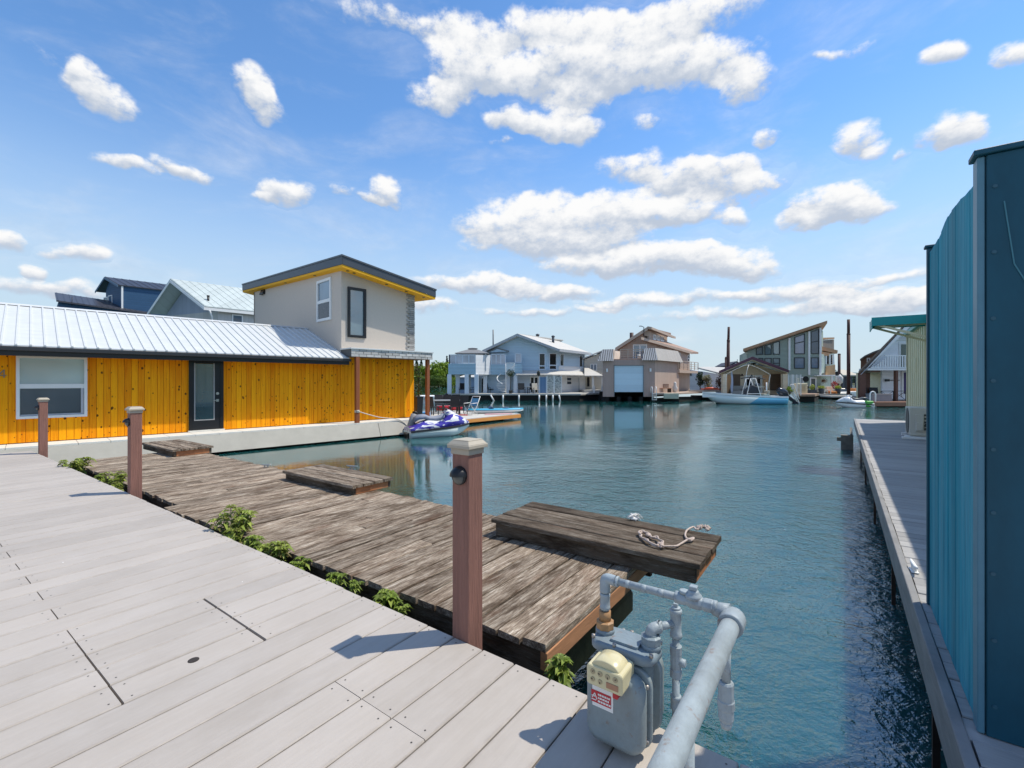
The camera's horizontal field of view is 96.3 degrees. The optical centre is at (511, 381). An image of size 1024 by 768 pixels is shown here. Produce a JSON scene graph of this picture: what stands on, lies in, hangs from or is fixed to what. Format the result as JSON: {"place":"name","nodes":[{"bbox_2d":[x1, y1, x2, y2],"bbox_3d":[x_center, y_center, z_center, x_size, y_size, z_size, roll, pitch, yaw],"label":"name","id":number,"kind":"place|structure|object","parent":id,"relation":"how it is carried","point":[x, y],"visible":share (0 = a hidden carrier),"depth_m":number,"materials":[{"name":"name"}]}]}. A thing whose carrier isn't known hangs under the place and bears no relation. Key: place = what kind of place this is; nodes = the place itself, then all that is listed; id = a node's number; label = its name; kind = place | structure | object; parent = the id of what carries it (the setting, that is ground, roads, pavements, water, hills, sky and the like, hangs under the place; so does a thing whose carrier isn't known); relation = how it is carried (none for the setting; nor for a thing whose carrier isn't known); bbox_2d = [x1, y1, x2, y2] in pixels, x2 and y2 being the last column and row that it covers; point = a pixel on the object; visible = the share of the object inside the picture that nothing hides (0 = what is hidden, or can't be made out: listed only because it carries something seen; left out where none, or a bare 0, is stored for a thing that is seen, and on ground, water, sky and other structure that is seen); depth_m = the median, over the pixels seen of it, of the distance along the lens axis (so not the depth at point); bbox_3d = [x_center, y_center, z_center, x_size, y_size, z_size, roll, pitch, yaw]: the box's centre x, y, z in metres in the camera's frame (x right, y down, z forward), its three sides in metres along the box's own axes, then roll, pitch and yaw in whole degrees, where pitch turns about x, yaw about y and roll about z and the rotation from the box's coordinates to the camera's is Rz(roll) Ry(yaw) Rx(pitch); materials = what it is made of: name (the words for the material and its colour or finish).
{"place":"outdoors","nodes":[
{"label":"outdoors","id":0,"kind":"place"},
{"bbox_2d":[430,360,446,386],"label":"tree","id":1,"kind":"object","parent":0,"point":[437,371],"visible":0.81,"depth_m":179.08,"materials":[{"name":"green plant"}]},
{"bbox_2d":[439,361,454,386],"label":"tree","id":2,"kind":"object","parent":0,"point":[445,370],"visible":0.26,"depth_m":181.31,"materials":[{"name":"green plant"}]},
{"bbox_2d":[460,375,480,392],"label":"floating house","id":3,"kind":"structure","parent":0,"point":[462,379],"depth_m":75.00,"materials":[{"name":"glass"}]},
{"bbox_2d":[0,0,1023,373],"label":"sky","id":4,"kind":"structure","parent":0,"point":[586,174],"materials":[{"name":"blue"}]},
{"bbox_2d":[213,385,947,767],"bbox_3d":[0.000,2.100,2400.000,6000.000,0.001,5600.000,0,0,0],"label":"water","id":5,"kind":"structure","parent":0,"point":[825,665],"depth_m":6.87,"materials":[{"name":"teal liquid"}]},
{"bbox_2d":[55,276,166,315],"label":"floating house","id":6,"kind":"structure","parent":5,"relation":"on","point":[130,296],"depth_m":33.05,"materials":[{"name":"blue"}]},
{"bbox_2d":[147,278,253,322],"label":"floating house","id":7,"kind":"structure","parent":5,"relation":"on","point":[185,299],"depth_m":28.21,"materials":[{"name":"white paint"}]},
{"bbox_2d":[232,314,242,321],"bbox_3d":[-16.729,-3.722,27.950,0.070,0.668,0.593,0,0,44],"label":"window","id":8,"kind":"structure","parent":7,"relation":"in","point":[235,318],"depth_m":27.96,"materials":[{"name":"white paint"}]},
{"bbox_2d":[0,254,436,463],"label":"floating house","id":9,"kind":"structure","parent":5,"relation":"on","point":[320,351],"depth_m":14.45,"materials":[{"name":"brown wood"}]},
{"bbox_2d":[16,356,86,418],"bbox_3d":[-11.449,0.142,11.443,0.080,1.530,1.255,0,0,44],"label":"window","id":10,"kind":"structure","parent":9,"relation":"in","point":[62,380],"depth_m":11.44,"materials":[{"name":"white glass"}]},
{"bbox_2d":[193,362,219,429],"bbox_3d":[-9.188,0.436,13.797,0.085,2.028,0.710,0,0,44],"label":"door","id":11,"kind":"structure","parent":9,"relation":"in","point":[206,377],"depth_m":13.81,"materials":[{"name":"black glass"}]},
{"bbox_2d":[316,277,331,321],"bbox_3d":[-7.310,-3.162,17.849,1.245,1.621,0.070,0,0,44],"label":"window","id":12,"kind":"structure","parent":9,"relation":"in","point":[324,286],"depth_m":17.85,"materials":[{"name":"white paint"}]},
{"bbox_2d":[347,286,365,337],"bbox_3d":[-5.854,-2.585,17.314,0.080,1.876,0.732,0,0,44],"label":"window","id":13,"kind":"structure","parent":9,"relation":"in","point":[356,297],"depth_m":17.32,"materials":[{"name":"glass"}]},
{"bbox_2d":[354,410,406,425],"bbox_3d":[-4.835,1.413,17.171,2.155,0.756,0.204,0,0,-40],"label":"mooring line","id":14,"kind":"object","parent":9,"relation":"attached to","point":[357,411],"visible":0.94,"depth_m":16.98,"materials":[{"name":"fabric"}]},
{"bbox_2d":[414,363,423,414],"bbox_3d":[-4.154,0.335,20.295,0.446,2.331,0.452,0,0,44],"label":"potted plant","id":15,"kind":"object","parent":9,"relation":"on","point":[418,403],"visible":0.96,"depth_m":20.23,"materials":[{"name":"green plant"}]},
{"bbox_2d":[70,453,651,679],"bbox_3d":[-3.100,1.637,5.523,9.090,0.646,1.819,0,0,36],"label":"plank dock","id":16,"kind":"object","parent":5,"relation":"on","point":[540,606],"visible":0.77,"depth_m":3.55,"materials":[{"name":"brown wood"}]},
{"bbox_2d":[93,473,104,481],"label":"dock weed","id":17,"kind":"object","parent":16,"relation":"on","point":[101,479],"visible":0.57,"depth_m":6.09,"materials":[{"name":"green plant"}]},
{"bbox_2d":[100,470,127,491],"bbox_3d":[-4.989,1.305,5.795,0.445,0.334,0.292,0,0,30],"label":"dock weed","id":18,"kind":"object","parent":16,"relation":"on","point":[117,481],"visible":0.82,"depth_m":5.78,"materials":[{"name":"green plant"}]},
{"bbox_2d":[142,439,213,456],"bbox_3d":[-6.359,1.252,8.691,1.641,0.129,0.637,0,0,36],"label":"step box","id":19,"kind":"object","parent":16,"relation":"on","point":[176,447],"visible":0.98,"depth_m":8.40,"materials":[{"name":"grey wood"}]},
{"bbox_2d":[206,504,258,543],"bbox_3d":[-2.377,1.262,3.921,0.467,0.420,0.360,0,0,33],"label":"dock weed","id":20,"kind":"object","parent":16,"relation":"on","point":[238,521],"visible":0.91,"depth_m":3.92,"materials":[{"name":"green plant"}]},
{"bbox_2d":[241,535,265,550],"bbox_3d":[-2.046,1.349,3.647,0.174,0.245,0.223,0,0,-41],"label":"dock weed","id":21,"kind":"object","parent":16,"relation":"attached to","point":[254,542],"visible":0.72,"depth_m":3.65,"materials":[{"name":"green plant"}]},
{"bbox_2d":[259,540,293,562],"bbox_3d":[-1.800,1.343,3.510,0.308,0.258,0.211,0,0,0],"label":"dock weed","id":22,"kind":"object","parent":16,"relation":"on","point":[279,549],"visible":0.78,"depth_m":3.48,"materials":[{"name":"green plant"}]},
{"bbox_2d":[290,556,312,570],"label":"dock weed","id":23,"kind":"object","parent":16,"relation":"attached to","point":[300,565],"visible":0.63,"depth_m":3.36,"materials":[{"name":"green plant"}]},
{"bbox_2d":[325,572,347,588],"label":"dock weed","id":24,"kind":"object","parent":16,"relation":"attached to","point":[333,575],"visible":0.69,"depth_m":3.06,"materials":[{"name":"green plant"}]},
{"bbox_2d":[283,464,392,494],"bbox_3d":[-2.284,1.257,5.952,1.555,0.118,0.587,0,0,36],"label":"step box","id":25,"kind":"object","parent":16,"relation":"on","point":[345,480],"visible":1,"depth_m":5.73,"materials":[{"name":"brown wood"}]},
{"bbox_2d":[348,579,364,594],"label":"dock weed","id":26,"kind":"object","parent":16,"relation":"attached to","point":[354,587],"visible":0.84,"depth_m":2.98,"materials":[{"name":"green plant"}]},
{"bbox_2d":[373,588,399,610],"bbox_3d":[-0.776,1.379,2.794,0.207,0.184,0.203,0,0,-25],"label":"dock weed","id":27,"kind":"object","parent":16,"relation":"on","point":[387,598],"visible":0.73,"depth_m":2.78,"materials":[{"name":"green plant"}]},
{"bbox_2d":[388,599,412,614],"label":"dock weed","id":28,"kind":"object","parent":16,"relation":"attached to","point":[403,609],"visible":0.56,"depth_m":2.76,"materials":[{"name":"green plant"}]},
{"bbox_2d":[544,653,574,687],"bbox_3d":[0.221,1.439,2.170,0.167,0.264,0.154,0,0,25],"label":"dock weed","id":29,"kind":"object","parent":16,"relation":"attached to","point":[559,671],"visible":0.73,"depth_m":2.16,"materials":[{"name":"green plant"}]},
{"bbox_2d":[491,502,720,583],"bbox_3d":[0.704,1.242,3.698,1.705,0.148,0.657,0,0,36],"label":"step box","id":30,"kind":"object","parent":16,"relation":"on","point":[610,539],"visible":0.97,"depth_m":3.49,"materials":[{"name":"brown wood"}]},
{"bbox_2d":[627,513,643,520],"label":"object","id":31,"kind":"object","parent":30,"relation":"on","point":[635,516],"visible":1,"depth_m":3.85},
{"bbox_2d":[638,524,711,547],"bbox_3d":[1.270,1.146,3.421,0.665,0.041,0.338,0,0,-18],"label":"mooring line","id":32,"kind":"object","parent":30,"relation":"on","point":[690,539],"visible":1,"depth_m":3.36,"materials":[{"name":"fabric"}]},
{"bbox_2d":[0,451,749,767],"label":"walkway","id":33,"kind":"structure","parent":5,"relation":"in","point":[326,674],"depth_m":1.96,"materials":[{"name":"grey wood"}]},
{"bbox_2d":[34,398,49,457],"bbox_3d":[-8.146,0.867,7.941,0.144,1.166,0.182,0,0,36],"label":"light post","id":34,"kind":"object","parent":33,"relation":"on","point":[41,407],"visible":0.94,"depth_m":7.92,"materials":[{"name":"brown wood"}]},
{"bbox_2d":[57,457,96,473],"bbox_3d":[-6.460,1.296,6.802,0.547,0.353,0.359,0,0,26],"label":"dock weed","id":35,"kind":"object","parent":33,"relation":"on","point":[77,464],"visible":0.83,"depth_m":6.75,"materials":[{"name":"green plant"}]},
{"bbox_2d":[122,406,144,498],"bbox_3d":[-4.249,0.867,5.139,0.144,1.166,0.182,0,0,36],"label":"light post","id":36,"kind":"object","parent":33,"relation":"on","point":[133,421],"visible":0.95,"depth_m":5.12,"materials":[{"name":"brown wood"}]},
{"bbox_2d":[77,599,263,704],"bbox_3d":[-1.644,1.261,2.210,0.718,0.026,0.532,0,0,36],"label":"deck hatch","id":37,"kind":"object","parent":33,"relation":"on","point":[134,661],"visible":0.95,"depth_m":2.15,"materials":[{"name":"grey wood"}]},
{"bbox_2d":[447,437,487,649],"bbox_3d":[-0.231,0.867,2.249,0.144,1.166,0.182,0,0,36],"label":"light post","id":38,"kind":"object","parent":33,"relation":"on","point":[466,470],"visible":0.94,"depth_m":2.22,"materials":[{"name":"brown wood"}]},
{"bbox_2d":[587,609,663,755],"bbox_3d":[0.389,1.037,1.603,0.238,0.394,0.304,0,0,36],"label":"gas meter","id":39,"kind":"object","parent":33,"relation":"on","point":[625,689],"visible":0.99,"depth_m":1.52,"materials":[{"name":"grey paint"}]},
{"bbox_2d":[600,573,745,767],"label":"gas pipe","id":40,"kind":"object","parent":33,"relation":"on","point":[675,748],"visible":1,"depth_m":1.32,"materials":[{"name":"grey metal"}]},
{"bbox_2d":[414,366,430,386],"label":"tree","id":41,"kind":"object","parent":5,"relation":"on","point":[422,369],"visible":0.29,"depth_m":180.27,"materials":[{"name":"green plant"}]},
{"bbox_2d":[430,375,440,386],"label":"tree","id":42,"kind":"object","parent":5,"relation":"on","point":[435,381],"visible":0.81,"depth_m":176.35,"materials":[{"name":"green plant"}]},
{"bbox_2d":[403,406,468,437],"bbox_3d":[-2.854,1.595,17.775,2.560,1.250,1.130,0,0,-28],"label":"jet ski","id":43,"kind":"object","parent":5,"relation":"on","point":[447,422],"visible":0.96,"depth_m":17.39,"materials":[{"name":"purple plastic"}]},
{"bbox_2d":[407,411,417,425],"bbox_3d":[-3.810,1.477,17.543,0.421,0.677,0.254,0,0,-34],"label":"boat fender","id":44,"kind":"object","parent":43,"relation":"hanging from","point":[412,415],"visible":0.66,"depth_m":17.45,"materials":[{"name":"grey plastic"}]},
{"bbox_2d":[436,375,454,386],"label":"tree","id":45,"kind":"object","parent":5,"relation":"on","point":[443,380],"visible":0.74,"depth_m":175.78,"materials":[{"name":"green plant"}]},
{"bbox_2d":[424,410,520,422],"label":"swim deck","id":46,"kind":"structure","parent":5,"relation":"on","point":[476,417],"depth_m":24.16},
{"bbox_2d":[430,396,438,414],"bbox_3d":[-4.285,1.300,24.553,0.500,1.000,0.605,0,0,25],"label":"patio chair","id":47,"kind":"object","parent":46,"relation":"on","point":[431,403],"visible":0.69,"depth_m":24.29,"materials":[{"name":"wicker"}]},
{"bbox_2d":[434,395,443,411],"bbox_3d":[-4.317,1.300,27.250,0.500,1.000,0.605,0,0,-17],"label":"patio chair","id":48,"kind":"object","parent":46,"relation":"on","point":[438,397],"visible":0.81,"depth_m":27.44,"materials":[{"name":"wicker"}]},
{"bbox_2d":[443,395,450,404],"bbox_3d":[-3.892,1.300,27.452,0.500,1.000,0.605,0,0,-6],"label":"patio chair","id":49,"kind":"object","parent":46,"relation":"on","point":[446,397],"visible":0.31,"depth_m":27.66,"materials":[{"name":"metal"}]},
{"bbox_2d":[448,396,459,413],"bbox_3d":[-3.138,1.300,24.851,0.500,1.000,0.605,0,0,-20],"label":"patio chair","id":50,"kind":"object","parent":46,"relation":"on","point":[454,401],"visible":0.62,"depth_m":24.62,"materials":[{"name":"wicker"}]},
{"bbox_2d":[456,396,468,413],"bbox_3d":[-2.749,1.300,25.355,0.500,1.000,0.605,0,0,-31],"label":"patio chair","id":51,"kind":"object","parent":46,"relation":"on","point":[463,399],"visible":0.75,"depth_m":25.15,"materials":[{"name":"wicker"}]},
{"bbox_2d":[464,396,479,413],"bbox_3d":[-2.148,1.308,24.664,0.591,1.011,0.704,0,0,40],"label":"folding chair","id":52,"kind":"object","parent":46,"relation":"on","point":[474,402],"visible":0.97,"depth_m":24.75,"materials":[{"name":"blue fabric"}]},
{"bbox_2d":[468,406,522,412],"bbox_3d":[-0.934,1.595,25.900,3.300,0.390,0.734,0,0,-17],"label":"kayak","id":53,"kind":"object","parent":46,"relation":"on","point":[489,409],"visible":0.96,"depth_m":25.67,"materials":[{"name":"white paint"}]},
{"bbox_2d":[447,330,598,400],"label":"floating house","id":54,"kind":"structure","parent":5,"relation":"on","point":[525,358],"depth_m":53.79,"materials":[{"name":"white paint"}]},
{"bbox_2d":[455,348,489,370],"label":"gazebo","id":55,"kind":"object","parent":54,"relation":"on","point":[475,351],"visible":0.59,"depth_m":51.95,"materials":[{"name":"white metal"}]},
{"bbox_2d":[530,376,538,392],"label":"glazed door","id":56,"kind":"structure","parent":54,"relation":"in","point":[533,379],"depth_m":53.84,"materials":[{"name":"white paint"}]},
{"bbox_2d":[539,353,545,369],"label":"window","id":57,"kind":"structure","parent":54,"relation":"in","point":[542,356],"depth_m":54.00,"materials":[{"name":"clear glass"}]},
{"bbox_2d":[539,376,546,393],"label":"privacy screen","id":58,"kind":"object","parent":54,"relation":"on","point":[542,384],"visible":1,"depth_m":50.60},
{"bbox_2d":[547,376,553,393],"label":"privacy screen","id":59,"kind":"object","parent":54,"relation":"on","point":[550,384],"visible":1,"depth_m":50.60,"materials":[{"name":"grey glass"}]},
{"bbox_2d":[549,353,556,369],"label":"window","id":60,"kind":"structure","parent":54,"relation":"in","point":[552,356],"depth_m":54.64,"materials":[{"name":"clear glass"}]},
{"bbox_2d":[554,376,561,393],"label":"privacy screen","id":61,"kind":"object","parent":54,"relation":"on","point":[557,384],"visible":1,"depth_m":50.60,"materials":[{"name":"white glass"}]},
{"bbox_2d":[560,353,563,369],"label":"window","id":62,"kind":"structure","parent":54,"relation":"in","point":[561,355],"depth_m":55.85,"materials":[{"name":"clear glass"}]},
{"bbox_2d":[579,355,582,371],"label":"window","id":63,"kind":"structure","parent":54,"relation":"in","point":[580,357],"depth_m":59.55,"materials":[{"name":"clear glass"}]},
{"bbox_2d":[580,350,616,392],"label":"floating house","id":64,"kind":"structure","parent":5,"relation":"on","point":[593,370],"depth_m":59.98,"materials":[{"name":"beige wood"}]},
{"bbox_2d":[597,326,702,400],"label":"floating house","id":65,"kind":"structure","parent":5,"relation":"on","point":[628,375],"depth_m":48.98,"materials":[{"name":"beige paint"}]},
{"bbox_2d":[614,366,642,391],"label":"garage door","id":66,"kind":"structure","parent":65,"relation":"in","point":[626,378],"depth_m":48.06,"materials":[{"name":"metal"}]},
{"bbox_2d":[633,344,646,357],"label":"sliding door","id":67,"kind":"structure","parent":65,"relation":"in","point":[635,346],"depth_m":50.98,"materials":[{"name":"white paint"}]},
{"bbox_2d":[663,393,678,398],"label":"dock fender panel","id":68,"kind":"object","parent":65,"relation":"hanging from","point":[670,395],"visible":1,"depth_m":47.25,"materials":[{"name":"white plastic"}]},
{"bbox_2d":[690,367,724,398],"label":"floating house","id":69,"kind":"structure","parent":5,"relation":"on","point":[694,387],"depth_m":58.72,"materials":[{"name":"white"}]},
{"bbox_2d":[694,372,706,389],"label":"shrub","id":70,"kind":"object","parent":69,"relation":"on","point":[699,376],"visible":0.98,"depth_m":52.89,"materials":[{"name":"green plant"}]},
{"bbox_2d":[702,374,712,387],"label":"shrub","id":71,"kind":"object","parent":69,"relation":"on","point":[707,377],"visible":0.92,"depth_m":52.40,"materials":[{"name":"green plant"}]},
{"bbox_2d":[726,327,729,371],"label":"piling","id":72,"kind":"object","parent":5,"relation":"in","point":[728,333],"visible":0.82,"depth_m":53.39,"materials":[{"name":"metal"}]},
{"bbox_2d":[702,374,798,403],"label":"motor boat","id":73,"kind":"object","parent":5,"relation":"on","point":[751,394],"visible":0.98,"depth_m":42.31,"materials":[{"name":"white paint"}]},
{"bbox_2d":[719,356,788,395],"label":"floating house","id":74,"kind":"structure","parent":5,"relation":"on","point":[779,378],"depth_m":48.53,"materials":[{"name":"beige metal"}]},
{"bbox_2d":[727,375,730,392],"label":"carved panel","id":75,"kind":"object","parent":74,"relation":"attached to","point":[728,381],"visible":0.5,"depth_m":46.76,"materials":[{"name":"brown wood"}]},
{"bbox_2d":[744,375,753,388],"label":"french door","id":76,"kind":"structure","parent":74,"relation":"in","point":[748,380],"depth_m":48.55,"materials":[{"name":"white paint"}]},
{"bbox_2d":[754,375,761,393],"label":"french door","id":77,"kind":"structure","parent":74,"relation":"in","point":[759,381],"depth_m":48.52,"materials":[{"name":"white paint"}]},
{"bbox_2d":[788,374,800,394],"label":"trellis","id":78,"kind":"object","parent":74,"relation":"attached to","point":[793,381],"visible":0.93,"depth_m":45.99,"materials":[{"name":"white paint"}]},
{"bbox_2d":[740,321,845,398],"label":"floating house","id":79,"kind":"structure","parent":5,"relation":"on","point":[809,352],"depth_m":58.00,"materials":[{"name":"green"}]},
{"bbox_2d":[764,344,771,354],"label":"window","id":80,"kind":"structure","parent":79,"relation":"in","point":[767,348],"depth_m":57.99,"materials":[{"name":"glass"}]},
{"bbox_2d":[773,341,779,354],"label":"window","id":81,"kind":"structure","parent":79,"relation":"in","point":[776,345],"depth_m":57.99,"materials":[{"name":"glass"}]},
{"bbox_2d":[794,333,804,353],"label":"window","id":82,"kind":"structure","parent":79,"relation":"in","point":[799,341],"depth_m":57.99,"materials":[{"name":"glass"}]},
{"bbox_2d":[794,357,804,368],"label":"window","id":83,"kind":"structure","parent":79,"relation":"in","point":[799,362],"depth_m":57.99,"materials":[{"name":"glass"}]},
{"bbox_2d":[810,377,816,389],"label":"glazed door","id":84,"kind":"structure","parent":79,"relation":"in","point":[813,380],"depth_m":57.95,"materials":[{"name":"white paint"}]},
{"bbox_2d":[811,329,818,353],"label":"window","id":85,"kind":"structure","parent":79,"relation":"in","point":[814,334],"depth_m":57.99,"materials":[{"name":"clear glass"}]},
{"bbox_2d":[811,357,818,367],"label":"window","id":86,"kind":"structure","parent":79,"relation":"in","point":[814,360],"depth_m":57.99,"materials":[{"name":"glass"}]},
{"bbox_2d":[798,393,818,401],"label":"float platform","id":87,"kind":"structure","parent":5,"relation":"on","point":[808,399],"depth_m":46.75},
{"bbox_2d":[794,383,806,393],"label":"storage cabinet","id":88,"kind":"object","parent":87,"relation":"on","point":[803,388],"visible":0.79,"depth_m":49.20,"materials":[{"name":"beige paint"}]},
{"bbox_2d":[820,396,855,399],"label":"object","id":89,"kind":"object","parent":5,"relation":"on","point":[832,397],"visible":0.5,"depth_m":53.00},
{"bbox_2d":[838,354,840,386],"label":"piling","id":90,"kind":"object","parent":5,"relation":"in","point":[839,363],"visible":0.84,"depth_m":73.82,"materials":[{"name":"metal"}]},
{"bbox_2d":[835,370,855,389],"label":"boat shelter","id":91,"kind":"object","parent":5,"relation":"on","point":[844,376],"visible":0.34,"depth_m":78.80,"materials":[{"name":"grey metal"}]},
{"bbox_2d":[847,319,850,394],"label":"piling","id":92,"kind":"object","parent":5,"relation":"in","point":[848,356],"visible":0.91,"depth_m":49.37,"materials":[{"name":"wood"}]},
{"bbox_2d":[836,393,874,407],"bbox_3d":[27.526,1.595,36.902,2.560,1.250,1.130,0,0,14],"label":"jet ski","id":93,"kind":"object","parent":5,"relation":"on","point":[849,401],"visible":0.96,"depth_m":36.61,"materials":[{"name":"white paint"}]},
{"bbox_2d":[860,349,880,371],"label":"floating house","id":94,"kind":"structure","parent":5,"relation":"on","point":[865,359],"depth_m":47.00,"materials":[{"name":"brown wood"}]},
{"bbox_2d":[856,327,910,406],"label":"floating house","id":95,"kind":"structure","parent":5,"relation":"on","point":[888,359],"depth_m":39.98,"materials":[{"name":"white"}]},
{"bbox_2d":[865,394,892,401],"bbox_3d":[30.868,1.363,38.600,1.731,0.640,0.760,0,0,0],"label":"deck box","id":96,"kind":"object","parent":95,"relation":"on","point":[883,397],"visible":0.85,"depth_m":38.25,"materials":[{"name":"grey plastic"}]},
{"bbox_2d":[899,343,905,366],"bbox_3d":[34.313,-2.240,39.965,1.207,2.250,0.070,0,0,0],"label":"glazed door","id":97,"kind":"structure","parent":95,"relation":"in","point":[902,346],"depth_m":39.97,"materials":[{"name":"white paint"}]},
{"bbox_2d":[837,419,1023,767],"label":"plank dock","id":98,"kind":"object","parent":5,"relation":"on","point":[895,466],"visible":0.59,"depth_m":3.16,"materials":[{"name":"grey wood"}]},
{"bbox_2d":[869,314,925,406],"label":"floating house","id":99,"kind":"structure","parent":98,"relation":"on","point":[915,334],"depth_m":11.91,"materials":[{"name":"beige paint"}]},
{"bbox_2d":[901,406,925,439],"bbox_3d":[9.422,0.950,10.610,0.690,0.700,0.970,0,0,36],"label":"air conditioner","id":100,"kind":"object","parent":98,"relation":"on","point":[915,422],"visible":0.76,"depth_m":10.37,"materials":[{"name":"white paint"}]},
{"bbox_2d":[908,558,919,573],"bbox_3d":[2.748,1.269,3.136,0.040,0.058,0.182,0,0,31],"label":"dock cleat","id":101,"kind":"object","parent":98,"relation":"on","point":[913,568],"visible":1,"depth_m":3.11,"materials":[{"name":"white paint"}]},
{"bbox_2d":[924,140,1023,747],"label":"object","id":102,"kind":"object","parent":98,"relation":"on","point":[975,426],"visible":1,"depth_m":1.69,"materials":[{"name":"blue metal"}]},
{"bbox_2d":[715,359,739,392],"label":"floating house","id":103,"kind":"structure","parent":0,"point":[723,364],"depth_m":68.36,"materials":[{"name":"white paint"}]},
{"bbox_2d":[728,386,744,394],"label":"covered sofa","id":104,"kind":"object","parent":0,"point":[737,389],"visible":0.46,"depth_m":47.74,"materials":[{"name":"grey fabric"}]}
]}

